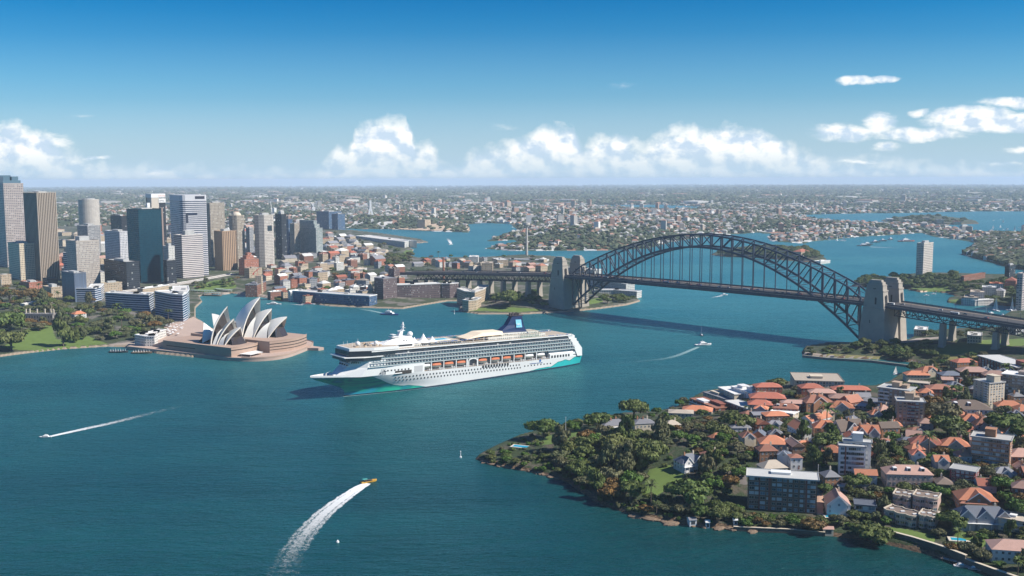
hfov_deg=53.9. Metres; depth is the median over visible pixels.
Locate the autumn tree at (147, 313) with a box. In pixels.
[139,311,151,315]
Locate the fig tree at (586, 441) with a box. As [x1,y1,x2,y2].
[571,436,599,446]
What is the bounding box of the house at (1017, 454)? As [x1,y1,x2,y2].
[1011,448,1023,465]
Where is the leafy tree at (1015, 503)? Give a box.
[1004,497,1023,512]
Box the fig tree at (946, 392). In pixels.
[942,386,950,397]
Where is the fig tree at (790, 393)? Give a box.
[785,391,794,395]
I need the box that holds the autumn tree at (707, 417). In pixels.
[702,416,712,419]
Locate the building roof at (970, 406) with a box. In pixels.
[945,399,992,414]
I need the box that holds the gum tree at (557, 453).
[550,449,572,456]
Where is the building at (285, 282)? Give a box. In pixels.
[280,278,289,289]
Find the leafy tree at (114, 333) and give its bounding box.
[109,331,121,338]
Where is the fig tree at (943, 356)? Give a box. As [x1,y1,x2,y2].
[939,354,949,359]
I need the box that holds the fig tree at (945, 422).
[929,414,972,435]
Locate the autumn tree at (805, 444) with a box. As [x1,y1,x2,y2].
[801,442,812,452]
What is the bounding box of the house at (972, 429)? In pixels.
[963,427,978,437]
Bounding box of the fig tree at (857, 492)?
[852,487,867,497]
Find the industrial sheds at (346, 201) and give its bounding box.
[31,185,1023,205]
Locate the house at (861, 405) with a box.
[855,402,869,411]
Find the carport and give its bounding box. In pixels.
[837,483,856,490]
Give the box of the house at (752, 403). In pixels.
[747,398,772,410]
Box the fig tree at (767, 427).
[764,424,777,430]
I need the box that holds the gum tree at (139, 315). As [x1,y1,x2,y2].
[135,313,146,318]
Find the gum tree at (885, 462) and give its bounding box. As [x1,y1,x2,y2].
[877,458,896,466]
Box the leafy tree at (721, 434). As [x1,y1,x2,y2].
[716,432,731,440]
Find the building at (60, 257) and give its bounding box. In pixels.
[59,253,62,262]
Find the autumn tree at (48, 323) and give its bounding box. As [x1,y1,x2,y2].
[39,321,51,325]
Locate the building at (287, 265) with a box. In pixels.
[280,262,292,269]
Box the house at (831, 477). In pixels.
[818,466,840,487]
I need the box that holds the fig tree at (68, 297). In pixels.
[63,295,74,301]
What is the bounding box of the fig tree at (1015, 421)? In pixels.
[983,412,1023,434]
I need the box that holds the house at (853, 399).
[839,392,863,406]
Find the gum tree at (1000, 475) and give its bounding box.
[991,473,1008,476]
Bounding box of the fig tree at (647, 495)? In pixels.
[642,492,656,500]
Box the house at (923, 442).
[908,435,941,453]
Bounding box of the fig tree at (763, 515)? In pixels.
[753,512,767,519]
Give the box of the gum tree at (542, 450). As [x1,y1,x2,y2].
[539,448,547,452]
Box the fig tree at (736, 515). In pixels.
[726,511,742,518]
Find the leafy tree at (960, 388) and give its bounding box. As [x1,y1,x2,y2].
[955,385,962,391]
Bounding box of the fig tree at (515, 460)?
[510,458,520,463]
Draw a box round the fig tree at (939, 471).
[935,468,949,476]
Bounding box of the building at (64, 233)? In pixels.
[58,231,70,235]
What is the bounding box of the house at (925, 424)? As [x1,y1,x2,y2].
[917,416,932,430]
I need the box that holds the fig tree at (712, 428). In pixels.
[704,423,733,433]
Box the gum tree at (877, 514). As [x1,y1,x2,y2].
[870,511,881,519]
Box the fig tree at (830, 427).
[824,422,839,433]
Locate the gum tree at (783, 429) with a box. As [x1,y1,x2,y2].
[780,426,786,431]
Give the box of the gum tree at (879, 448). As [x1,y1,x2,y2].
[872,437,887,461]
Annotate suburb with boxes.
[962,230,1023,268]
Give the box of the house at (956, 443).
[940,435,970,454]
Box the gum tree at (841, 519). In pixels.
[832,514,849,524]
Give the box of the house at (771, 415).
[761,411,789,422]
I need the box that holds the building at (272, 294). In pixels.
[267,290,280,299]
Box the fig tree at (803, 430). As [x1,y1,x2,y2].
[794,419,811,440]
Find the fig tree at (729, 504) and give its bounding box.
[724,501,735,507]
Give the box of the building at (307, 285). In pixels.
[298,283,310,288]
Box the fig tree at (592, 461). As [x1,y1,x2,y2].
[582,457,603,467]
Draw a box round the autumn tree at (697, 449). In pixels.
[691,447,704,454]
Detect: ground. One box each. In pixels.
[0,225,639,356]
[57,200,1023,269]
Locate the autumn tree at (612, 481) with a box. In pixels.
[599,477,620,487]
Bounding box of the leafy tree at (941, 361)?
[936,359,946,364]
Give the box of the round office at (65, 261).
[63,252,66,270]
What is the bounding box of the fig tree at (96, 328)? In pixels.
[90,326,103,333]
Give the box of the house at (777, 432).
[767,426,782,437]
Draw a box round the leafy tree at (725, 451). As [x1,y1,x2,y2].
[719,448,728,454]
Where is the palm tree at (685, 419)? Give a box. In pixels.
[677,417,690,431]
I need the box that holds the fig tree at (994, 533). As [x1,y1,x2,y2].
[987,531,998,536]
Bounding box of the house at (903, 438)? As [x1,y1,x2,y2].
[897,434,910,441]
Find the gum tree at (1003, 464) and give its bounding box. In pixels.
[995,463,1013,469]
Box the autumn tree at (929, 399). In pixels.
[921,395,943,404]
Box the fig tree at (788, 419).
[782,417,796,421]
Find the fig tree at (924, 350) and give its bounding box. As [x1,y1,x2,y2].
[918,348,928,354]
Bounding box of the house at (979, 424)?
[971,415,990,431]
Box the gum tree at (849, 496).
[845,494,854,499]
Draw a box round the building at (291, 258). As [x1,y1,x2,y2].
[282,255,296,262]
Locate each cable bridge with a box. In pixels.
[293,203,329,210]
[346,200,398,214]
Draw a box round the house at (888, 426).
[876,419,900,437]
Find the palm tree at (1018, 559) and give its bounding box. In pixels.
[1011,556,1023,574]
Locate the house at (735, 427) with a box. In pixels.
[728,420,751,431]
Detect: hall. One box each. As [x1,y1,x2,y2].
[860,396,877,405]
[961,272,985,281]
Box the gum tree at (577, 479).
[573,477,583,486]
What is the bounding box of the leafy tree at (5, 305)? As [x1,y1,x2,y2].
[0,302,11,308]
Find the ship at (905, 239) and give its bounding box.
[898,237,913,241]
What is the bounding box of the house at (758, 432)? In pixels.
[752,426,765,443]
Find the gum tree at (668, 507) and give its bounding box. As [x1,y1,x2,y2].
[661,504,673,512]
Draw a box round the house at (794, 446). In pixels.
[785,437,804,453]
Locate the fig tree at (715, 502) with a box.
[706,499,725,507]
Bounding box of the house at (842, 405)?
[827,398,854,416]
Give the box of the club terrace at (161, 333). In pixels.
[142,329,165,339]
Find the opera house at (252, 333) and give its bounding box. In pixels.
[127,297,323,361]
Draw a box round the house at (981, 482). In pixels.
[973,474,996,492]
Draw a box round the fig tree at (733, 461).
[729,459,739,465]
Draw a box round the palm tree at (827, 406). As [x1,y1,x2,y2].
[817,402,836,419]
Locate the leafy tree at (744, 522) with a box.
[737,517,752,526]
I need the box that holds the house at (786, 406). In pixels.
[772,401,798,410]
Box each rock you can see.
[628,514,642,518]
[641,516,656,521]
[663,520,675,525]
[670,521,679,525]
[714,526,725,530]
[747,529,757,533]
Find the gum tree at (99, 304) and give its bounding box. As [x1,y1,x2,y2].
[96,301,102,308]
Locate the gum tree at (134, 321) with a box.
[128,319,144,325]
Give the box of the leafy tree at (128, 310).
[116,308,131,312]
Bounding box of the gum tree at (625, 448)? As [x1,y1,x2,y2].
[614,440,635,466]
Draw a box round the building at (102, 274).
[100,270,104,282]
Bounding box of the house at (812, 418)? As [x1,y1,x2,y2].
[801,410,832,427]
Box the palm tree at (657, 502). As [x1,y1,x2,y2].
[652,500,661,513]
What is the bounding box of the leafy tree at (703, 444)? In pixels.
[701,442,709,446]
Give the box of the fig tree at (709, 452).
[705,447,712,456]
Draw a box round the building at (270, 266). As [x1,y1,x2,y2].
[267,264,275,268]
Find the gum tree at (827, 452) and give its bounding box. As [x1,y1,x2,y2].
[822,447,832,463]
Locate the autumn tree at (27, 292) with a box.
[18,288,38,300]
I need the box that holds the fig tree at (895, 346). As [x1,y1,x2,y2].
[890,344,902,348]
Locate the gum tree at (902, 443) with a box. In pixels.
[896,440,909,446]
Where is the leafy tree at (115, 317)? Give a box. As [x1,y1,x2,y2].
[111,315,120,321]
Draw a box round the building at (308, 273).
[304,270,314,277]
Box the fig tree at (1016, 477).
[1012,476,1022,479]
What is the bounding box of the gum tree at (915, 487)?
[912,485,924,490]
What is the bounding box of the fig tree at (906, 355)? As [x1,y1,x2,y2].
[902,353,912,359]
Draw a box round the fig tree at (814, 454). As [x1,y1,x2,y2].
[804,444,823,464]
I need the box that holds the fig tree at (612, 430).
[607,427,617,434]
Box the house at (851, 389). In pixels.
[830,383,870,393]
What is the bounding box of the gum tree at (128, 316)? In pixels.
[123,315,133,320]
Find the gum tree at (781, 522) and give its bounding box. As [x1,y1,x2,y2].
[776,519,787,525]
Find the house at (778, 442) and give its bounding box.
[757,434,787,450]
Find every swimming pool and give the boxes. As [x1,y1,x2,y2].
[510,444,527,448]
[947,536,970,542]
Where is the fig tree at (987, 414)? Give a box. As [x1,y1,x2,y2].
[985,411,998,416]
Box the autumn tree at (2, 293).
[0,288,20,300]
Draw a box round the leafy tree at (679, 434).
[669,430,687,441]
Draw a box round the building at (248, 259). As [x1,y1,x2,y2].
[239,252,258,274]
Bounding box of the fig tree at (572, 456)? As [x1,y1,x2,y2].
[563,454,577,459]
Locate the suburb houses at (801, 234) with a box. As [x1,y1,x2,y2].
[57,198,1023,260]
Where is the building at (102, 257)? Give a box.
[100,255,105,263]
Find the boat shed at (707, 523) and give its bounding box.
[704,520,710,527]
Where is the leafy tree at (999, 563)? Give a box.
[992,560,1006,566]
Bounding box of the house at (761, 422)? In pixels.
[752,416,769,431]
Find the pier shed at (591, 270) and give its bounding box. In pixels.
[568,267,600,273]
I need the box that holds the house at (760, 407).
[753,402,768,410]
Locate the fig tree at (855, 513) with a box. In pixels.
[846,509,862,518]
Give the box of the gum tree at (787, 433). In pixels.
[781,431,795,438]
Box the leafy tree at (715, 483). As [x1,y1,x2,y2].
[706,478,724,491]
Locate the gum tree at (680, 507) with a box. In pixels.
[671,503,691,515]
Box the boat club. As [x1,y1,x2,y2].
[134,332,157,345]
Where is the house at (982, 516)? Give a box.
[951,503,1011,531]
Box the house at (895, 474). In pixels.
[880,462,932,488]
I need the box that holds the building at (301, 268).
[297,265,307,271]
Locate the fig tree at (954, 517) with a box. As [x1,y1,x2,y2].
[933,509,968,529]
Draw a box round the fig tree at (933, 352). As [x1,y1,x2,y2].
[925,350,938,356]
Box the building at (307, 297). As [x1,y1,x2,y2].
[302,294,312,303]
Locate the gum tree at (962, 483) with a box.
[953,479,972,487]
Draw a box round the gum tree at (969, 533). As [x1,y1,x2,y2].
[966,531,976,535]
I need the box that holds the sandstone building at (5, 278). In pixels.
[0,273,11,284]
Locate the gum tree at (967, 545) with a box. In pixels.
[957,541,978,553]
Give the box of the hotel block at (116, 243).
[104,229,128,258]
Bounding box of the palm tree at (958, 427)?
[951,424,967,436]
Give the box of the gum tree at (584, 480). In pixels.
[579,475,591,486]
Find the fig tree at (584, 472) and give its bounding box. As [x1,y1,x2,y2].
[577,465,599,476]
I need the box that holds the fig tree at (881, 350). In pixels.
[878,348,886,354]
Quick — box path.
[109,342,134,346]
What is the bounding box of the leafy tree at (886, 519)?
[880,515,892,523]
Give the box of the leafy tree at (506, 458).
[501,456,510,461]
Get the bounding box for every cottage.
[673,450,699,473]
[823,487,850,516]
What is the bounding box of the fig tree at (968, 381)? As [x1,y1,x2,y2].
[964,378,972,388]
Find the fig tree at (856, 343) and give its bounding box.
[850,341,863,348]
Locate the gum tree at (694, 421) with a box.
[690,419,700,423]
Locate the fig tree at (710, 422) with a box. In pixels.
[705,420,720,425]
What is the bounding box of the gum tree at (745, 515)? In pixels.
[742,512,752,518]
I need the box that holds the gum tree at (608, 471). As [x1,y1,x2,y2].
[597,465,623,478]
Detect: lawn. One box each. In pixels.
[0,329,107,351]
[28,325,52,333]
[193,278,235,291]
[464,307,540,311]
[538,429,600,444]
[589,298,602,304]
[643,465,684,494]
[688,438,705,446]
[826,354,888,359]
[828,519,848,523]
[884,526,934,543]
[905,339,1023,354]
[908,285,950,291]
[936,354,976,359]
[947,298,961,303]
[954,531,995,549]
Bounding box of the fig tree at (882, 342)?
[875,339,888,345]
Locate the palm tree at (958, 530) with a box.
[952,527,965,542]
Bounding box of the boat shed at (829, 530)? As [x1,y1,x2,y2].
[822,526,833,535]
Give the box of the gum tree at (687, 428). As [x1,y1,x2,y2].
[682,426,691,431]
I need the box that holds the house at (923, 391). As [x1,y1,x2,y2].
[918,387,933,396]
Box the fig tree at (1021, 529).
[1019,526,1023,533]
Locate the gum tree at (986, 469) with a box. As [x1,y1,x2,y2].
[979,465,995,476]
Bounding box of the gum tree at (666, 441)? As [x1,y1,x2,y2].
[661,438,674,444]
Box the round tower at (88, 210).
[78,198,100,238]
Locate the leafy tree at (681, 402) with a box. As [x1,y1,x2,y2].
[675,400,683,405]
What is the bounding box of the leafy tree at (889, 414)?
[881,410,895,419]
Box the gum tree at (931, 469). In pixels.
[927,467,935,473]
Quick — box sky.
[0,0,1023,186]
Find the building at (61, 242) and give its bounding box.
[58,239,70,245]
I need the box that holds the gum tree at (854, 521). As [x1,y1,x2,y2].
[849,519,860,523]
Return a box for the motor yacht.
[694,341,710,345]
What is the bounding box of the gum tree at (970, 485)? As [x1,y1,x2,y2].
[963,483,977,488]
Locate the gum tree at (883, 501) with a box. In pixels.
[876,493,890,512]
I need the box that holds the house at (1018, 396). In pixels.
[1007,390,1023,403]
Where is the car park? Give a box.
[729,471,747,484]
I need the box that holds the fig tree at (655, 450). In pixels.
[631,438,669,463]
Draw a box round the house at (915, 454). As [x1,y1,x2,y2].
[907,445,926,466]
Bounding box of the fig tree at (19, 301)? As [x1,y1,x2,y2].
[14,299,23,303]
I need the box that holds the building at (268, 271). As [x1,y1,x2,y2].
[263,270,272,275]
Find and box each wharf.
[191,290,214,293]
[202,292,221,295]
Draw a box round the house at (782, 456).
[776,447,791,465]
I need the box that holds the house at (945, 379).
[939,375,953,383]
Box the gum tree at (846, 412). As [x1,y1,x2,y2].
[842,409,851,418]
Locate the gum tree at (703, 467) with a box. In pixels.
[698,453,715,472]
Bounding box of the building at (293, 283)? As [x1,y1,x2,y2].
[289,278,297,287]
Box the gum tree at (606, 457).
[596,440,617,468]
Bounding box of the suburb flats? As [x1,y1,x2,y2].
[64,186,1023,231]
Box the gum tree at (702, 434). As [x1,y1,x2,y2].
[694,432,706,437]
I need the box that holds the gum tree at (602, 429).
[593,424,613,435]
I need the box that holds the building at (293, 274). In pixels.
[290,272,301,278]
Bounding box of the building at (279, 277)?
[274,273,287,284]
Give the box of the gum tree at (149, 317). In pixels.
[143,314,155,324]
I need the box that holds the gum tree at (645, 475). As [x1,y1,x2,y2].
[636,472,649,478]
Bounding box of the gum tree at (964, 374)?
[960,369,969,386]
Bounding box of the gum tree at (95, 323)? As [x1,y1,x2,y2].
[88,321,101,325]
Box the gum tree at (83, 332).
[79,326,88,338]
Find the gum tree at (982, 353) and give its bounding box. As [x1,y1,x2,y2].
[978,351,987,354]
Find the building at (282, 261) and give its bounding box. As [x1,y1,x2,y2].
[278,259,288,267]
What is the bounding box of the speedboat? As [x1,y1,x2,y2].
[39,434,51,437]
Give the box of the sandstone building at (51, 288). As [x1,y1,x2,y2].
[42,283,62,297]
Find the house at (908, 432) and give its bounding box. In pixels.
[905,428,921,436]
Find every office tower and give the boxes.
[0,175,25,267]
[23,191,59,280]
[110,214,126,230]
[145,194,166,245]
[169,194,208,274]
[214,229,236,270]
[254,213,274,266]
[316,210,341,228]
[332,213,344,229]
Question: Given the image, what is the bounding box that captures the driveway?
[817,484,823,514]
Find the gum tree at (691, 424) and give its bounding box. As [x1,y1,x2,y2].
[681,421,694,426]
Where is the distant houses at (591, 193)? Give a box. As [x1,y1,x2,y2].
[77,187,1021,200]
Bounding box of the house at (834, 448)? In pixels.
[821,442,837,461]
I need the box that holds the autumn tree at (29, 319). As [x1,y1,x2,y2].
[25,318,36,324]
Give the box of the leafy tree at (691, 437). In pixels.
[684,434,700,442]
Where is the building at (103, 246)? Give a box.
[101,241,104,251]
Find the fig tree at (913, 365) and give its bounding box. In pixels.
[906,361,925,368]
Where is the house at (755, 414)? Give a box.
[748,411,766,418]
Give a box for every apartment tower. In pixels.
[206,201,224,265]
[246,227,253,251]
[275,212,286,258]
[286,219,291,253]
[290,223,299,254]
[299,220,322,255]
[916,240,933,278]
[1004,263,1015,277]
[1015,272,1023,309]
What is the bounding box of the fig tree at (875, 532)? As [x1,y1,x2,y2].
[850,521,895,544]
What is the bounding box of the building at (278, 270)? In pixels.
[274,267,286,274]
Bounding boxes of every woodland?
[717,244,823,256]
[854,270,960,287]
[891,213,966,221]
[947,275,1016,302]
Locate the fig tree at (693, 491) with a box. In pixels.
[663,478,713,505]
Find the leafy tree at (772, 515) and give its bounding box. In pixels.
[768,513,776,518]
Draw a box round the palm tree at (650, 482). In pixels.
[643,479,659,505]
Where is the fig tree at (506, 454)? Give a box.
[500,452,511,456]
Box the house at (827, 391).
[807,387,835,396]
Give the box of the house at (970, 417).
[960,411,978,422]
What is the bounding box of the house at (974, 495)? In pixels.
[952,487,998,506]
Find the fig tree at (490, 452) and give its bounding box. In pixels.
[485,450,494,454]
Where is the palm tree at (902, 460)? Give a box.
[898,458,907,463]
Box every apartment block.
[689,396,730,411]
[702,390,733,401]
[718,386,743,399]
[725,399,747,409]
[731,384,765,397]
[746,467,819,513]
[790,372,844,386]
[838,441,866,474]
[842,431,872,468]
[877,380,916,407]
[894,391,925,426]
[907,379,930,389]
[949,463,980,483]
[970,426,1013,467]
[973,374,1005,407]
[977,354,1023,370]
[1001,370,1023,397]
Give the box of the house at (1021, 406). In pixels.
[1011,404,1023,412]
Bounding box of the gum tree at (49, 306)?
[42,301,54,312]
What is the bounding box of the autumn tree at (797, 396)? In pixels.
[794,394,804,398]
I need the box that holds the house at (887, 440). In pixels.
[872,436,889,443]
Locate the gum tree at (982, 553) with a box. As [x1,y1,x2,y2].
[972,548,992,561]
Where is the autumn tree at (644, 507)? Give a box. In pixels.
[637,504,653,512]
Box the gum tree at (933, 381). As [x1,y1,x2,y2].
[928,379,941,383]
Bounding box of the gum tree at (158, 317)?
[153,315,164,320]
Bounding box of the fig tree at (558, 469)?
[554,467,563,472]
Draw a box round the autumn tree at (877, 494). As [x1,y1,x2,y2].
[868,491,881,500]
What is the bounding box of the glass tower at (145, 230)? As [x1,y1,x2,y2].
[126,208,163,282]
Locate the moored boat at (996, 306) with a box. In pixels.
[992,299,997,310]
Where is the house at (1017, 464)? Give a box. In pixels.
[1012,459,1023,474]
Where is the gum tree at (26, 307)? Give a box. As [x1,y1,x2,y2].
[21,305,31,310]
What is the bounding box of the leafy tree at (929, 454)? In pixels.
[926,452,942,457]
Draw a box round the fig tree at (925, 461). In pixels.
[916,458,930,466]
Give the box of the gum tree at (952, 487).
[947,484,962,490]
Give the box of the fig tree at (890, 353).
[886,351,894,355]
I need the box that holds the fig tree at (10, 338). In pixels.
[0,331,25,350]
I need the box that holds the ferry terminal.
[292,289,376,305]
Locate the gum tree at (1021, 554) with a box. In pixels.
[1013,548,1023,571]
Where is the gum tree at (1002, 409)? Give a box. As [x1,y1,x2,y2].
[995,405,1011,412]
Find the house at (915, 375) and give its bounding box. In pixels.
[902,370,930,381]
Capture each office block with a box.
[8,241,35,279]
[43,277,57,284]
[65,236,100,286]
[77,223,100,255]
[100,280,121,293]
[104,258,139,289]
[163,243,174,259]
[163,258,176,283]
[174,230,203,278]
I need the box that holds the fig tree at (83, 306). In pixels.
[74,304,87,309]
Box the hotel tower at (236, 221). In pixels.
[229,212,244,267]
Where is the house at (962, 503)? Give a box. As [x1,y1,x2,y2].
[955,497,987,506]
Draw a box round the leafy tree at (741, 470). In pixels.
[730,466,745,476]
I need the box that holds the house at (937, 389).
[924,384,955,397]
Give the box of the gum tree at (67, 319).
[63,315,72,323]
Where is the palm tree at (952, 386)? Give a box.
[946,385,958,398]
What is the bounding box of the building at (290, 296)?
[288,289,297,301]
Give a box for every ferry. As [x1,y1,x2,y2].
[266,302,280,304]
[380,310,398,314]
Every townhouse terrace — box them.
[883,504,918,527]
[892,488,914,508]
[912,489,941,510]
[918,508,939,529]
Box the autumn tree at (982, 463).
[973,461,988,466]
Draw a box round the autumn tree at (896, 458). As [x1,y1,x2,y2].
[892,455,907,461]
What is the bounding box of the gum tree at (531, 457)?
[526,455,535,459]
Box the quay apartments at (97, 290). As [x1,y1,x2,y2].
[76,283,103,301]
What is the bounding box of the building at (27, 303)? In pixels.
[20,301,38,305]
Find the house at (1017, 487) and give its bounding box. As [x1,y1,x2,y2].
[1010,480,1023,493]
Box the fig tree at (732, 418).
[717,412,756,425]
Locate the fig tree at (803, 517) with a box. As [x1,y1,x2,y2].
[797,515,805,519]
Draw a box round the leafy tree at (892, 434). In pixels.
[884,431,900,439]
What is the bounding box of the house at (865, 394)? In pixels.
[854,390,871,398]
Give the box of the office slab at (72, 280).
[61,270,86,301]
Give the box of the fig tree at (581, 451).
[573,445,597,457]
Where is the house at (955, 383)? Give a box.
[943,379,963,390]
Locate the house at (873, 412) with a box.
[867,407,882,423]
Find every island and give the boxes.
[711,245,825,262]
[881,215,978,224]
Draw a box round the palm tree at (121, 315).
[115,312,125,326]
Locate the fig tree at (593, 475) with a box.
[586,469,606,495]
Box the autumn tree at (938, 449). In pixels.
[930,446,949,453]
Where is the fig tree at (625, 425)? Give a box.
[617,414,634,438]
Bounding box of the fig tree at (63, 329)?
[52,318,74,345]
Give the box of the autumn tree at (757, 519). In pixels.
[752,516,762,521]
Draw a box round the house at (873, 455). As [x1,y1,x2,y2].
[871,445,875,457]
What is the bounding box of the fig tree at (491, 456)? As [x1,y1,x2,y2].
[486,454,495,459]
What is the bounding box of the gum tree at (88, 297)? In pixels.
[84,291,92,303]
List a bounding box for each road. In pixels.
[123,273,237,291]
[749,432,767,460]
[889,337,938,345]
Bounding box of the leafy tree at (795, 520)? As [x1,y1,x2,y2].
[788,517,800,528]
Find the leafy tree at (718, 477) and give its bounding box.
[714,475,722,481]
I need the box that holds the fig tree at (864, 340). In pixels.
[858,337,871,345]
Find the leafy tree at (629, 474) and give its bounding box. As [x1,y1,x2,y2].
[619,469,643,482]
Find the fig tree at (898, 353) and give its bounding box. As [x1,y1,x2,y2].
[894,351,904,358]
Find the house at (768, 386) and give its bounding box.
[752,382,781,392]
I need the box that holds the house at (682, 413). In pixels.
[668,409,693,420]
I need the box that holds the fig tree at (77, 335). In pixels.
[72,326,80,341]
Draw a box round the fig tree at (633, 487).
[619,479,646,500]
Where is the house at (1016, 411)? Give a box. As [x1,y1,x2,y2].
[1007,407,1023,416]
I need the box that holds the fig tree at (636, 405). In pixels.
[618,399,649,414]
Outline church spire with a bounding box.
[367,282,373,293]
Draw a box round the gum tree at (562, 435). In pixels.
[551,423,570,447]
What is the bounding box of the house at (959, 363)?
[949,358,977,369]
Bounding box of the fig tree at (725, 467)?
[718,463,736,473]
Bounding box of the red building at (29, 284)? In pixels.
[20,279,42,288]
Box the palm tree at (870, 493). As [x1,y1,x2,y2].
[866,491,874,498]
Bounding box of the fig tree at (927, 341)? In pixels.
[919,339,932,343]
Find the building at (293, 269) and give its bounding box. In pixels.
[289,266,296,272]
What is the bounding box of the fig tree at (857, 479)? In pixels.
[843,472,871,487]
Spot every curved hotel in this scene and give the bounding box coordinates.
[457,285,488,304]
[462,297,480,311]
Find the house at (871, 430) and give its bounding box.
[853,422,880,438]
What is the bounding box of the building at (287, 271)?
[280,269,291,277]
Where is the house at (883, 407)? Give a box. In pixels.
[874,402,890,419]
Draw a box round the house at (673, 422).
[668,417,680,430]
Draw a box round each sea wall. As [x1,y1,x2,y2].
[733,526,824,536]
[802,355,906,366]
[893,531,966,562]
[965,558,1016,575]
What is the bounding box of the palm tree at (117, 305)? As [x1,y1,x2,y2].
[109,303,123,313]
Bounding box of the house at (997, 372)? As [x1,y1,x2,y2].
[981,370,1001,379]
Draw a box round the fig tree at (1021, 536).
[1015,534,1023,539]
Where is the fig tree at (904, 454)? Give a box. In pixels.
[895,451,908,457]
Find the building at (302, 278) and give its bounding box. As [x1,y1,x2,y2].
[294,274,307,283]
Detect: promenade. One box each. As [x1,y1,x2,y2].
[217,292,287,300]
[803,352,924,363]
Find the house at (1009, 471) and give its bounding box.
[991,464,1017,477]
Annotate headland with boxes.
[476,310,1023,575]
[852,272,1016,306]
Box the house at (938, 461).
[930,452,950,470]
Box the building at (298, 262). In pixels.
[295,260,302,266]
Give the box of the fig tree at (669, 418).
[664,416,678,421]
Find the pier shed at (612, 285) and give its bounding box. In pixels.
[587,280,634,289]
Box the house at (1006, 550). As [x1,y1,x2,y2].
[984,538,1023,563]
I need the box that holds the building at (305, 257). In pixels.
[299,252,312,261]
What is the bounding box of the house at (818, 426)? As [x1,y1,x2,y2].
[811,417,832,435]
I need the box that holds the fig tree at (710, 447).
[703,446,715,450]
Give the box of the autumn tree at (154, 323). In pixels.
[147,320,162,328]
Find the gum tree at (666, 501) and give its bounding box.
[661,499,673,503]
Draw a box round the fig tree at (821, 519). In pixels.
[815,517,830,523]
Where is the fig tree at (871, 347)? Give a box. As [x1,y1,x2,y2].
[866,344,878,352]
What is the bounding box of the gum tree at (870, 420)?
[864,417,876,422]
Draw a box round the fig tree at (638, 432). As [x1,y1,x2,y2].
[633,428,648,437]
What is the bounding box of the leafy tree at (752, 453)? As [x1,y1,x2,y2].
[744,450,757,456]
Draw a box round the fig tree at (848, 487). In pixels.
[844,484,852,494]
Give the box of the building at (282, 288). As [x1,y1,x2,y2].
[272,286,285,290]
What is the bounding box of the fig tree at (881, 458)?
[878,457,892,461]
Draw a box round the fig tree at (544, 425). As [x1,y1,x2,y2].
[523,418,557,437]
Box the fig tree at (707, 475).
[700,472,714,478]
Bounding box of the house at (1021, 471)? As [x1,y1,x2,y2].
[1018,466,1023,477]
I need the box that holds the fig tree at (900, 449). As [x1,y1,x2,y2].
[891,445,904,453]
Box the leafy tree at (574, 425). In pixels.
[565,420,582,430]
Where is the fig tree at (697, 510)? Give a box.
[690,504,709,518]
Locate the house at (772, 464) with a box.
[757,459,787,469]
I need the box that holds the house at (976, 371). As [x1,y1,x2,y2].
[955,366,987,377]
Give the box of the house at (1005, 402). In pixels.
[993,398,1018,413]
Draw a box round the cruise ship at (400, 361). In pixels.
[310,312,581,395]
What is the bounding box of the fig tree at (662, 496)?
[656,494,671,499]
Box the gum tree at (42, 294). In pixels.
[37,287,48,301]
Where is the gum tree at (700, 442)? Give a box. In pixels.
[696,440,706,447]
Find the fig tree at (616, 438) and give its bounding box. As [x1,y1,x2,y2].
[600,432,636,447]
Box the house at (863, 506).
[853,498,876,516]
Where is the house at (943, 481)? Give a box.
[933,473,954,491]
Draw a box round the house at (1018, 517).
[998,510,1023,532]
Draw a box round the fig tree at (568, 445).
[559,440,577,451]
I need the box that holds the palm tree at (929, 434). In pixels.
[922,430,937,452]
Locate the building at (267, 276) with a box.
[262,273,271,280]
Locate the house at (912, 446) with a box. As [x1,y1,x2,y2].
[904,440,926,452]
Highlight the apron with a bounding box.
[390,224,469,230]
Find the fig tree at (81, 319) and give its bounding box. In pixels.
[74,316,88,322]
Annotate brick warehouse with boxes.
[397,282,440,297]
[441,282,458,297]
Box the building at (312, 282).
[307,278,316,286]
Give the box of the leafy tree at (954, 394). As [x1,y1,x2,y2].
[951,392,961,397]
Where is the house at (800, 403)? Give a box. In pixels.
[780,398,804,411]
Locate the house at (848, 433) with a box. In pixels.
[843,428,852,437]
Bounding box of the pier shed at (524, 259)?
[510,258,548,260]
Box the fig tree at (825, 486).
[817,483,832,492]
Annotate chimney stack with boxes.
[442,257,444,280]
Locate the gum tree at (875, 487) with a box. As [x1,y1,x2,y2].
[866,484,884,491]
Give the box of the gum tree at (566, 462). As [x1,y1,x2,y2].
[563,459,574,466]
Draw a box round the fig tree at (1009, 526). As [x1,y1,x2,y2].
[1003,519,1016,537]
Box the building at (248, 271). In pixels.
[244,267,261,277]
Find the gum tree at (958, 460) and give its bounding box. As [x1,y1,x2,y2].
[949,456,964,463]
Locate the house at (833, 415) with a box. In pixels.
[817,406,834,420]
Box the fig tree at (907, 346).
[902,345,912,348]
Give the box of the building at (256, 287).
[245,275,265,296]
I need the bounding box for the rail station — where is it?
[137,284,168,292]
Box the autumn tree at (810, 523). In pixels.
[798,517,827,530]
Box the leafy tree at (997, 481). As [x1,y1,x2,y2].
[989,476,1014,491]
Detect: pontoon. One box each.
[108,348,127,352]
[131,350,151,353]
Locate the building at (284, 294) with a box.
[281,290,287,300]
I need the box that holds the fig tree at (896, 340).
[889,338,900,343]
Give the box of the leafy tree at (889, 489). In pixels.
[884,486,894,495]
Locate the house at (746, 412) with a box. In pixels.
[740,408,751,414]
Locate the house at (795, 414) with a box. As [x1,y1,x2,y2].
[770,409,799,417]
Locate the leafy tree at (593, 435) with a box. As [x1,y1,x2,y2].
[589,433,599,446]
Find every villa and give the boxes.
[599,416,620,427]
[633,415,654,431]
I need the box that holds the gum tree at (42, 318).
[39,316,47,320]
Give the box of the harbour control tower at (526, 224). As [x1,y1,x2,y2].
[523,223,529,254]

